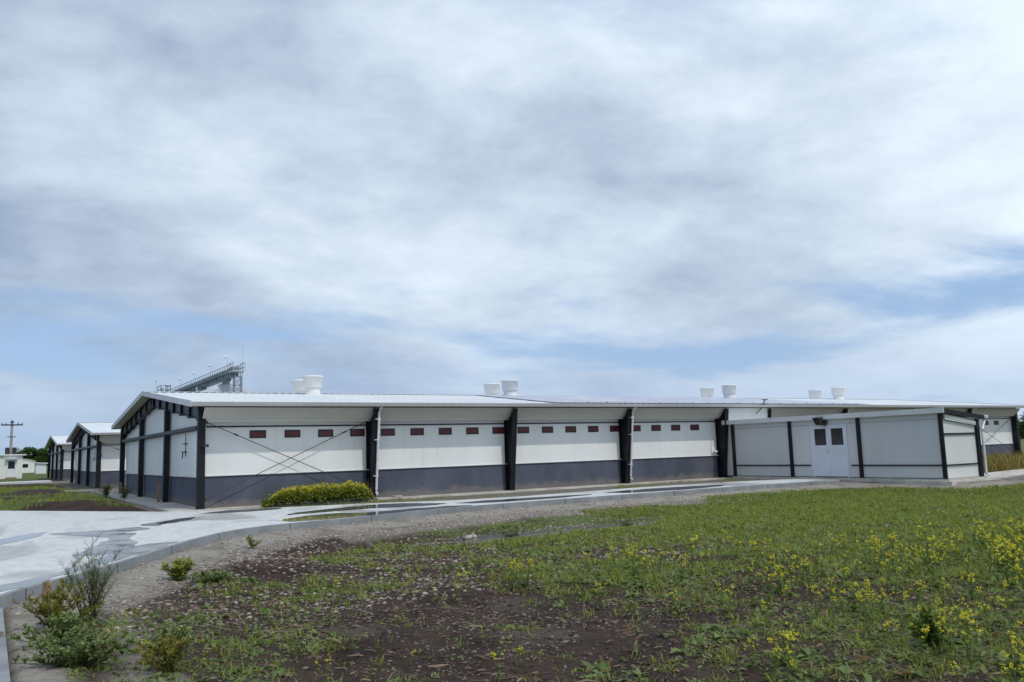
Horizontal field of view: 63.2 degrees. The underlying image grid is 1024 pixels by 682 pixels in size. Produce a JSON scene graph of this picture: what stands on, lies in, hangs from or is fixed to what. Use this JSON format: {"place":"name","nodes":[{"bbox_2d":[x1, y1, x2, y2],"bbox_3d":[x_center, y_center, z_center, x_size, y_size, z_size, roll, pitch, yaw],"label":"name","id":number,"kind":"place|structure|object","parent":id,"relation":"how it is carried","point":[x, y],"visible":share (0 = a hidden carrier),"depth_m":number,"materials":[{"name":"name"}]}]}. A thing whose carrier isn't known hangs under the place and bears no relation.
{"place":"outdoors","nodes":[
{"label":"outdoors","id":0,"kind":"place"},
{"bbox_2d":[0,608,9,681],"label":"concrete path","id":1,"kind":"structure","parent":0,"point":[4,672],"depth_m":7.48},
{"bbox_2d":[0,480,51,484],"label":"path","id":2,"kind":"structure","parent":0,"point":[26,482],"depth_m":70.88,"materials":[{"name":"concrete"}]},
{"bbox_2d":[22,459,34,472],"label":"house","id":3,"kind":"structure","parent":0,"point":[28,465],"depth_m":166.27,"materials":[{"name":"paint"}]},
{"bbox_2d":[63,490,95,493],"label":"gravel track","id":4,"kind":"structure","parent":0,"point":[88,491],"depth_m":44.51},
{"bbox_2d":[0,439,1023,681],"bbox_3d":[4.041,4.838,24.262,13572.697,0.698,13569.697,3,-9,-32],"label":"ground","id":5,"kind":"structure","parent":0,"point":[32,671],"depth_m":10.02,"materials":[{"name":"soil"}]},
{"bbox_2d":[1,420,22,453],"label":"utility pole","id":6,"kind":"object","parent":5,"relation":"on","point":[9,450],"visible":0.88,"depth_m":109.54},
{"bbox_2d":[0,454,25,478],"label":"site cabin","id":7,"kind":"object","parent":5,"relation":"on","point":[10,466],"visible":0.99,"depth_m":100.95,"materials":[{"name":"white metal"}]},
{"bbox_2d":[6,459,15,476],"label":"door","id":8,"kind":"structure","parent":7,"relation":"in","point":[11,464],"depth_m":100.96,"materials":[{"name":"white metal"}]},
{"bbox_2d":[22,447,47,461],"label":"broadleaf tree","id":9,"kind":"object","parent":5,"relation":"on","point":[37,455],"visible":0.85,"depth_m":198.98,"materials":[{"name":"green plant"}]},
{"bbox_2d":[34,462,47,473],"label":"storage shed","id":10,"kind":"structure","parent":5,"relation":"on","point":[40,468],"depth_m":142.36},
{"bbox_2d":[41,582,52,613],"bbox_3d":[-5.600,3.164,9.990,0.129,0.518,0.099,3,-9,-32],"label":"wooden stake","id":11,"kind":"object","parent":5,"relation":"on","point":[45,589],"visible":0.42,"depth_m":9.98,"materials":[{"name":"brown wood"}]},
{"bbox_2d":[0,608,107,646],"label":"leafy weed","id":12,"kind":"object","parent":5,"relation":"on","point":[55,625],"visible":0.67,"depth_m":8.16,"materials":[{"name":"plant"}]},
{"bbox_2d":[10,578,103,629],"bbox_3d":[-4.942,2.876,9.026,0.849,0.576,0.786,-5,-8,21],"label":"tall weed","id":13,"kind":"object","parent":5,"relation":"on","point":[55,606],"visible":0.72,"depth_m":9.02,"materials":[{"name":"plant"}]},
{"bbox_2d":[44,435,74,480],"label":"livestock barn","id":14,"kind":"structure","parent":5,"relation":"on","point":[58,447],"depth_m":83.29,"materials":[{"name":"metal"}]},
{"bbox_2d":[10,623,138,667],"bbox_3d":[-3.913,2.752,7.460,1.030,0.381,0.987,3,-9,-32],"label":"leafy weed","id":15,"kind":"object","parent":5,"relation":"on","point":[91,647],"visible":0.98,"depth_m":7.38,"materials":[{"name":"plant"}]},
{"bbox_2d":[56,530,123,623],"bbox_3d":[-4.817,2.722,9.514,0.705,1.110,0.628,-6,-9,30],"label":"tall weed","id":16,"kind":"object","parent":5,"relation":"on","point":[92,583],"visible":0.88,"depth_m":9.45,"materials":[{"name":"plant"}]},
{"bbox_2d":[66,422,126,488],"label":"livestock barn","id":17,"kind":"structure","parent":5,"relation":"on","point":[95,447],"depth_m":55.74,"materials":[{"name":"metal"}]},
{"bbox_2d":[98,483,112,497],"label":"tall weed","id":18,"kind":"object","parent":5,"relation":"on","point":[107,487],"visible":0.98,"depth_m":39.56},
{"bbox_2d":[114,485,133,498],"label":"tall weed","id":19,"kind":"object","parent":5,"relation":"on","point":[124,493],"visible":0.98,"depth_m":36.39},
{"bbox_2d":[138,617,197,651],"bbox_3d":[-3.438,2.965,8.271,0.631,0.311,0.719,3,-9,-32],"label":"leafy weed","id":20,"kind":"object","parent":5,"relation":"on","point":[178,630],"visible":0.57,"depth_m":8.24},
{"bbox_2d":[133,633,218,672],"bbox_3d":[-3.060,2.823,7.526,0.710,0.375,0.583,3,-9,-32],"label":"tall weed","id":21,"kind":"object","parent":5,"relation":"on","point":[169,654],"visible":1,"depth_m":7.43,"materials":[{"name":"plant"}]},
{"bbox_2d":[161,555,198,580],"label":"leafy weed","id":22,"kind":"object","parent":5,"relation":"on","point":[179,569],"visible":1,"depth_m":12.90,"materials":[{"name":"green plant"}]},
{"bbox_2d":[155,356,245,391],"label":"conveyor gantry","id":23,"kind":"object","parent":5,"relation":"on","point":[228,374],"visible":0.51,"depth_m":130.11,"materials":[{"name":"metal"}]},
{"bbox_2d":[180,568,237,582],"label":"leafy weed","id":24,"kind":"object","parent":5,"relation":"on","point":[204,576],"visible":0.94,"depth_m":12.70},
{"bbox_2d":[201,380,251,391],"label":"grain silo","id":25,"kind":"object","parent":5,"relation":"on","point":[225,387],"visible":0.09,"depth_m":124.30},
{"bbox_2d":[246,535,260,548],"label":"leafy weed","id":26,"kind":"object","parent":5,"relation":"on","point":[251,543],"visible":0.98,"depth_m":17.20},
{"bbox_2d":[261,478,377,506],"bbox_3d":[-6.660,5.235,28.851,4.089,0.844,1.105,3,-9,-32],"label":"bush","id":27,"kind":"object","parent":5,"relation":"on","point":[318,493],"visible":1,"depth_m":28.66,"materials":[{"name":"green plant"}]},
{"bbox_2d":[316,654,331,681],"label":"mustard plant","id":28,"kind":"object","parent":5,"relation":"on","point":[328,659],"visible":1,"depth_m":7.11,"materials":[{"name":"green plant"}]},
{"bbox_2d":[0,481,826,609],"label":"kerb","id":29,"kind":"structure","parent":5,"relation":"on","point":[19,595],"depth_m":20.66,"materials":[{"name":"concrete"}]},
{"bbox_2d":[99,477,729,511],"bbox_3d":[6.173,7.952,48.659,52.550,0.288,20.320,3,-9,-32],"label":"apron","id":30,"kind":"object","parent":5,"relation":"on","point":[152,503],"visible":0.16,"depth_m":32.20,"materials":[{"name":"concrete"}]},
{"bbox_2d":[111,375,1023,509],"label":"livestock barn","id":31,"kind":"structure","parent":30,"relation":"on","point":[200,450],"depth_m":33.62,"materials":[{"name":"metal"}]},
{"bbox_2d":[249,430,265,437],"bbox_3d":[-8.784,3.220,28.746,0.560,0.270,0.042,3,-9,-32],"label":"window","id":32,"kind":"structure","parent":31,"relation":"in","point":[253,433],"depth_m":28.73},
{"bbox_2d":[285,430,299,437],"bbox_3d":[-7.756,3.272,29.386,0.560,0.270,0.042,3,-9,-32],"label":"window","id":33,"kind":"structure","parent":31,"relation":"in","point":[288,433],"depth_m":29.37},
{"bbox_2d":[318,429,332,436],"bbox_3d":[-6.728,3.325,30.026,0.560,0.270,0.042,3,-9,-32],"label":"window","id":34,"kind":"structure","parent":31,"relation":"in","point":[321,432],"depth_m":30.00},
{"bbox_2d":[350,429,364,435],"bbox_3d":[-5.700,3.377,30.666,0.560,0.270,0.042,3,-9,-32],"label":"window","id":35,"kind":"structure","parent":31,"relation":"in","point":[353,432],"depth_m":30.66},
{"bbox_2d":[381,428,394,435],"bbox_3d":[-4.672,3.430,31.306,0.560,0.270,0.042,3,-9,-32],"label":"window","id":36,"kind":"structure","parent":31,"relation":"in","point":[384,432],"depth_m":31.30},
{"bbox_2d":[410,428,423,434],"bbox_3d":[-3.644,3.482,31.946,0.560,0.270,0.042,3,-9,-32],"label":"window","id":37,"kind":"structure","parent":31,"relation":"in","point":[413,431],"depth_m":31.93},
{"bbox_2d":[439,428,451,434],"bbox_3d":[-2.616,3.535,32.586,0.560,0.270,0.042,3,-9,-32],"label":"window","id":38,"kind":"structure","parent":31,"relation":"in","point":[442,431],"depth_m":32.58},
{"bbox_2d":[466,427,478,433],"bbox_3d":[-1.588,3.587,33.226,0.560,0.270,0.042,3,-9,-32],"label":"window","id":39,"kind":"structure","parent":31,"relation":"in","point":[469,430],"depth_m":33.22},
{"bbox_2d":[492,427,503,433],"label":"window","id":40,"kind":"structure","parent":31,"relation":"in","point":[495,430],"depth_m":33.84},
{"bbox_2d":[542,426,552,432],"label":"window","id":41,"kind":"structure","parent":31,"relation":"in","point":[545,429],"depth_m":35.13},
{"bbox_2d":[0,479,839,593],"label":"concrete yard","id":42,"kind":"structure","parent":5,"relation":"on","point":[26,559],"depth_m":21.26,"materials":[{"name":"concrete"}]},
{"bbox_2d":[0,532,45,544],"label":"puddle","id":43,"kind":"object","parent":42,"relation":"on","point":[16,538],"visible":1,"depth_m":18.39,"materials":[{"name":"grey liquid"}]},
{"bbox_2d":[0,542,176,591],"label":"puddle","id":44,"kind":"object","parent":42,"relation":"on","point":[135,550],"visible":0.78,"depth_m":13.59,"materials":[{"name":"liquid"}]},
{"bbox_2d":[51,527,149,537],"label":"puddle","id":45,"kind":"object","parent":42,"relation":"on","point":[114,533],"visible":0.98,"depth_m":19.12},
{"bbox_2d":[72,533,137,555],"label":"puddle","id":46,"kind":"object","parent":42,"relation":"on","point":[111,543],"visible":0.93,"depth_m":16.05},
{"bbox_2d":[141,517,194,525],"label":"puddle","id":47,"kind":"object","parent":42,"relation":"on","point":[166,522],"visible":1,"depth_m":21.72,"materials":[{"name":"grey liquid"}]},
{"bbox_2d":[202,508,280,513],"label":"puddle","id":48,"kind":"object","parent":42,"relation":"on","point":[239,510],"visible":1,"depth_m":25.57,"materials":[{"name":"grey liquid"}]},
{"bbox_2d":[288,503,445,514],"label":"puddle","id":49,"kind":"object","parent":42,"relation":"on","point":[375,506],"visible":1,"depth_m":25.41,"materials":[{"name":"grey liquid"}]},
{"bbox_2d":[282,505,469,521],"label":"puddle","id":50,"kind":"object","parent":42,"relation":"on","point":[323,516],"visible":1,"depth_m":22.51,"materials":[{"name":"grey liquid"}]},
{"bbox_2d":[461,494,590,502],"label":"puddle","id":51,"kind":"object","parent":42,"relation":"on","point":[506,500],"visible":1,"depth_m":27.06,"materials":[{"name":"grey liquid"}]},
{"bbox_2d":[606,485,722,492],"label":"puddle","id":52,"kind":"object","parent":42,"relation":"on","point":[664,489],"visible":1,"depth_m":30.59,"materials":[{"name":"grey liquid"}]},
{"bbox_2d":[490,650,506,681],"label":"mustard plant","id":53,"kind":"object","parent":5,"relation":"on","point":[498,671],"visible":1,"depth_m":7.15,"materials":[{"name":"green plant"}]},
{"bbox_2d":[0,477,1023,681],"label":"grass","id":54,"kind":"structure","parent":5,"relation":"on","point":[829,512],"depth_m":15.07,"materials":[{"name":"plant"}]},
{"bbox_2d":[509,560,521,585],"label":"mustard plant","id":55,"kind":"object","parent":5,"relation":"on","point":[513,583],"visible":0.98,"depth_m":11.71,"materials":[{"name":"green plant"}]},
{"bbox_2d":[518,558,532,587],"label":"mustard plant","id":56,"kind":"object","parent":5,"relation":"on","point":[524,582],"visible":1,"depth_m":11.69,"materials":[{"name":"green plant"}]},
{"bbox_2d":[405,518,653,544],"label":"puddle","id":57,"kind":"object","parent":5,"relation":"on","point":[506,534],"visible":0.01,"depth_m":21.01,"materials":[{"name":"grey liquid"}]},
{"bbox_2d":[59,485,1023,681],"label":"field weeds","id":58,"kind":"object","parent":5,"relation":"on","point":[804,650],"visible":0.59,"depth_m":10.60,"materials":[{"name":"plant"}]},
{"bbox_2d":[97,537,1023,681],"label":"pebbles","id":59,"kind":"object","parent":5,"relation":"on","point":[421,613],"visible":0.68,"depth_m":10.46,"materials":[{"name":"stone"}]},
{"bbox_2d":[114,533,1023,681],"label":"soil clods","id":60,"kind":"object","parent":5,"relation":"on","point":[544,644],"visible":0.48,"depth_m":9.26,"materials":[{"name":"soil"}]},
{"bbox_2d":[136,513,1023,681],"bbox_3d":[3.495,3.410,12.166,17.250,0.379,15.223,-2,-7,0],"label":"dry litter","id":61,"kind":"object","parent":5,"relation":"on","point":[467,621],"visible":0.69,"depth_m":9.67,"materials":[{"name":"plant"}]},
{"bbox_2d":[628,549,644,578],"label":"mustard plant","id":62,"kind":"object","parent":5,"relation":"on","point":[635,575],"visible":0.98,"depth_m":11.61,"materials":[{"name":"green plant"}]},
{"bbox_2d":[669,590,679,615],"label":"mustard plant","id":63,"kind":"object","parent":5,"relation":"on","point":[677,609],"visible":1,"depth_m":9.44,"materials":[{"name":"green plant"}]},
{"bbox_2d":[679,534,698,574],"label":"mustard plant","id":64,"kind":"object","parent":5,"relation":"on","point":[692,542],"visible":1,"depth_m":11.81,"materials":[{"name":"green plant"}]},
{"bbox_2d":[743,637,759,667],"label":"mustard plant","id":65,"kind":"object","parent":5,"relation":"on","point":[751,665],"visible":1,"depth_m":7.20,"materials":[{"name":"green plant"}]},
{"bbox_2d":[749,538,769,575],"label":"mustard plant","id":66,"kind":"object","parent":5,"relation":"on","point":[754,543],"visible":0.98,"depth_m":11.54,"materials":[{"name":"green plant"}]},
{"bbox_2d":[756,567,778,609],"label":"mustard plant","id":67,"kind":"object","parent":5,"relation":"on","point":[772,589],"visible":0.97,"depth_m":9.48,"materials":[{"name":"green plant"}]},
{"bbox_2d":[766,648,783,677],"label":"mustard plant","id":68,"kind":"object","parent":5,"relation":"on","point":[776,663],"visible":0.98,"depth_m":6.87,"materials":[{"name":"green plant"}]},
{"bbox_2d":[771,629,788,667],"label":"mustard plant","id":69,"kind":"object","parent":5,"relation":"on","point":[781,648],"visible":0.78,"depth_m":7.15,"materials":[{"name":"green plant"}]},
{"bbox_2d":[773,563,793,595],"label":"mustard plant","id":70,"kind":"object","parent":5,"relation":"on","point":[782,579],"visible":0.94,"depth_m":10.34,"materials":[{"name":"green plant"}]},
{"bbox_2d":[767,621,800,672],"bbox_3d":[2.312,2.619,7.048,0.231,0.412,0.254,-13,-3,20],"label":"mustard plant","id":71,"kind":"object","parent":5,"relation":"on","point":[795,661],"visible":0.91,"depth_m":7.02,"materials":[{"name":"green plant"}]},
{"bbox_2d":[779,629,801,665],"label":"mustard plant","id":72,"kind":"object","parent":5,"relation":"on","point":[786,658],"visible":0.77,"depth_m":7.19,"materials":[{"name":"green plant"}]},
{"bbox_2d":[784,646,796,681],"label":"mustard plant","id":73,"kind":"object","parent":5,"relation":"on","point":[789,676],"visible":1,"depth_m":6.50,"materials":[{"name":"green plant"}]},
{"bbox_2d":[795,555,808,582],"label":"mustard plant","id":74,"kind":"object","parent":5,"relation":"on","point":[803,571],"visible":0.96,"depth_m":11.02,"materials":[{"name":"green plant"}]},
{"bbox_2d":[809,585,827,617],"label":"mustard plant","id":75,"kind":"object","parent":5,"relation":"on","point":[823,596],"visible":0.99,"depth_m":8.94,"materials":[{"name":"green plant"}]},
{"bbox_2d":[840,582,860,613],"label":"mustard plant","id":76,"kind":"object","parent":5,"relation":"on","point":[853,606],"visible":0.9,"depth_m":9.19,"materials":[{"name":"green plant"}]},
{"bbox_2d":[846,578,870,612],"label":"mustard plant","id":77,"kind":"object","parent":5,"relation":"on","point":[866,586],"visible":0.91,"depth_m":9.35,"materials":[{"name":"green plant"}]},
{"bbox_2d":[722,407,1000,485],"bbox_3d":[14.275,4.676,35.876,3.290,2.990,11.330,3,-9,-32],"label":"entrance annex","id":78,"kind":"object","parent":5,"relation":"on","point":[934,446],"visible":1,"depth_m":33.65,"materials":[{"name":"metal"}]},
{"bbox_2d":[810,424,849,476],"bbox_3d":[13.402,4.640,35.087,0.127,2.170,1.780,3,-9,-32],"label":"double door","id":79,"kind":"structure","parent":78,"relation":"in","point":[830,455],"depth_m":35.06,"materials":[{"name":"white metal"}]},
{"bbox_2d":[856,535,875,563],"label":"mustard plant","id":80,"kind":"object","parent":5,"relation":"on","point":[869,554],"visible":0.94,"depth_m":12.66,"materials":[{"name":"green plant"}]},
{"bbox_2d":[855,591,878,624],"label":"mustard plant","id":81,"kind":"object","parent":5,"relation":"on","point":[870,615],"visible":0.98,"depth_m":8.43,"materials":[{"name":"green plant"}]},
{"bbox_2d":[869,539,889,567],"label":"mustard plant","id":82,"kind":"object","parent":5,"relation":"on","point":[883,559],"visible":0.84,"depth_m":12.20,"materials":[{"name":"green plant"}]},
{"bbox_2d":[872,590,887,617],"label":"mustard plant","id":83,"kind":"object","parent":5,"relation":"on","point":[883,611],"visible":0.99,"depth_m":8.88,"materials":[{"name":"green plant"}]},
{"bbox_2d":[880,559,900,593],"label":"mustard plant","id":84,"kind":"object","parent":5,"relation":"on","point":[894,589],"visible":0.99,"depth_m":10.46,"materials":[{"name":"green plant"}]},
{"bbox_2d":[886,531,896,567],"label":"mustard plant","id":85,"kind":"object","parent":5,"relation":"on","point":[890,537],"visible":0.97,"depth_m":12.13,"materials":[{"name":"green plant"}]},
{"bbox_2d":[902,547,913,574],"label":"mustard plant","id":86,"kind":"object","parent":5,"relation":"on","point":[907,554],"visible":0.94,"depth_m":11.54,"materials":[{"name":"green plant"}]},
{"bbox_2d":[910,623,928,664],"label":"mustard plant","id":87,"kind":"object","parent":5,"relation":"on","point":[924,644],"visible":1,"depth_m":7.04,"materials":[{"name":"green plant"}]},
{"bbox_2d":[915,545,934,573],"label":"mustard plant","id":88,"kind":"object","parent":5,"relation":"on","point":[925,565],"visible":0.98,"depth_m":11.52,"materials":[{"name":"green plant"}]},
{"bbox_2d":[916,535,934,568],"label":"mustard plant","id":89,"kind":"object","parent":5,"relation":"on","point":[930,539],"visible":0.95,"depth_m":12.13,"materials":[{"name":"green plant"}]},
{"bbox_2d":[905,603,955,648],"bbox_3d":[3.815,2.616,7.583,0.422,0.415,0.318,-6,-8,28],"label":"leafy weed","id":90,"kind":"object","parent":5,"relation":"on","point":[929,618],"visible":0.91,"depth_m":7.58,"materials":[{"name":"green plant"}]},
{"bbox_2d":[929,549,945,586],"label":"mustard plant","id":91,"kind":"object","parent":5,"relation":"on","point":[941,575],"visible":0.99,"depth_m":10.71,"materials":[{"name":"green plant"}]},
{"bbox_2d":[930,621,948,653],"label":"mustard plant","id":92,"kind":"object","parent":5,"relation":"on","point":[939,633],"visible":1,"depth_m":7.34,"materials":[{"name":"green plant"}]},
{"bbox_2d":[942,626,958,651],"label":"mustard plant","id":93,"kind":"object","parent":5,"relation":"on","point":[950,645],"visible":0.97,"depth_m":7.38,"materials":[{"name":"green plant"}]},
{"bbox_2d":[939,599,966,633],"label":"mustard plant","id":94,"kind":"object","parent":5,"relation":"on","point":[958,624],"visible":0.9,"depth_m":8.06,"materials":[{"name":"green plant"}]},
{"bbox_2d":[959,610,976,657],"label":"mustard plant","id":95,"kind":"object","parent":5,"relation":"on","point":[966,641],"visible":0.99,"depth_m":7.18,"materials":[{"name":"green plant"}]},
{"bbox_2d":[960,571,979,601],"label":"mustard plant","id":96,"kind":"object","parent":5,"relation":"on","point":[972,596],"visible":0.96,"depth_m":9.87,"materials":[{"name":"green plant"}]},
{"bbox_2d":[961,621,988,660],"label":"mustard plant","id":97,"kind":"object","parent":5,"relation":"on","point":[981,654],"visible":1,"depth_m":7.04,"materials":[{"name":"green plant"}]},
{"bbox_2d":[967,577,990,619],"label":"mustard plant","id":98,"kind":"object","parent":5,"relation":"on","point":[980,601],"visible":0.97,"depth_m":8.75,"materials":[{"name":"green plant"}]},
{"bbox_2d":[983,596,996,630],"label":"mustard plant","id":99,"kind":"object","parent":5,"relation":"on","point":[989,608],"visible":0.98,"depth_m":8.20,"materials":[{"name":"green plant"}]},
{"bbox_2d":[997,595,1015,635],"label":"mustard plant","id":100,"kind":"object","parent":5,"relation":"on","point":[1010,623],"visible":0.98,"depth_m":8.01,"materials":[{"name":"green plant"}]},
{"bbox_2d":[1001,650,1016,681],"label":"mustard plant","id":101,"kind":"object","parent":5,"relation":"on","point":[1011,667],"visible":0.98,"depth_m":6.17,"materials":[{"name":"green plant"}]},
{"bbox_2d":[998,553,1021,586],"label":"mustard plant","id":102,"kind":"object","parent":5,"relation":"on","point":[1013,582],"visible":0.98,"depth_m":10.52,"materials":[{"name":"green plant"}]},
{"bbox_2d":[1002,579,1017,606],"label":"mustard plant","id":103,"kind":"object","parent":5,"relation":"on","point":[1006,585],"visible":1,"depth_m":9.36,"materials":[{"name":"green plant"}]},
{"bbox_2d":[998,653,1023,681],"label":"mustard plant","id":104,"kind":"object","parent":5,"relation":"on","point":[1005,668],"visible":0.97,"depth_m":6.06,"materials":[{"name":"green plant"}]},
{"bbox_2d":[1003,620,1022,669],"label":"mustard plant","id":105,"kind":"object","parent":5,"relation":"on","point":[1013,637],"visible":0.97,"depth_m":6.77,"materials":[{"name":"green plant"}]},
{"bbox_2d":[1018,414,1023,438],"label":"broadleaf tree","id":106,"kind":"object","parent":5,"relation":"on","point":[1021,427],"visible":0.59,"depth_m":68.85,"materials":[{"name":"green plant"}]},
{"bbox_2d":[0,0,1023,454],"label":"sky","id":107,"kind":"structure","parent":0,"point":[647,198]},
{"bbox_2d":[10,490,1017,634],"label":"gravel","id":108,"kind":"structure","parent":0,"point":[296,541],"depth_m":15.95,"materials":[{"name":"gravel"}]},
{"bbox_2d":[982,450,1023,472],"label":"dry grass","id":109,"kind":"structure","parent":0,"point":[996,462],"depth_m":39.52,"materials":[{"name":"plant"}]},
{"bbox_2d":[984,469,1023,477],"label":"path","id":110,"kind":"structure","parent":0,"point":[1010,473],"depth_m":35.15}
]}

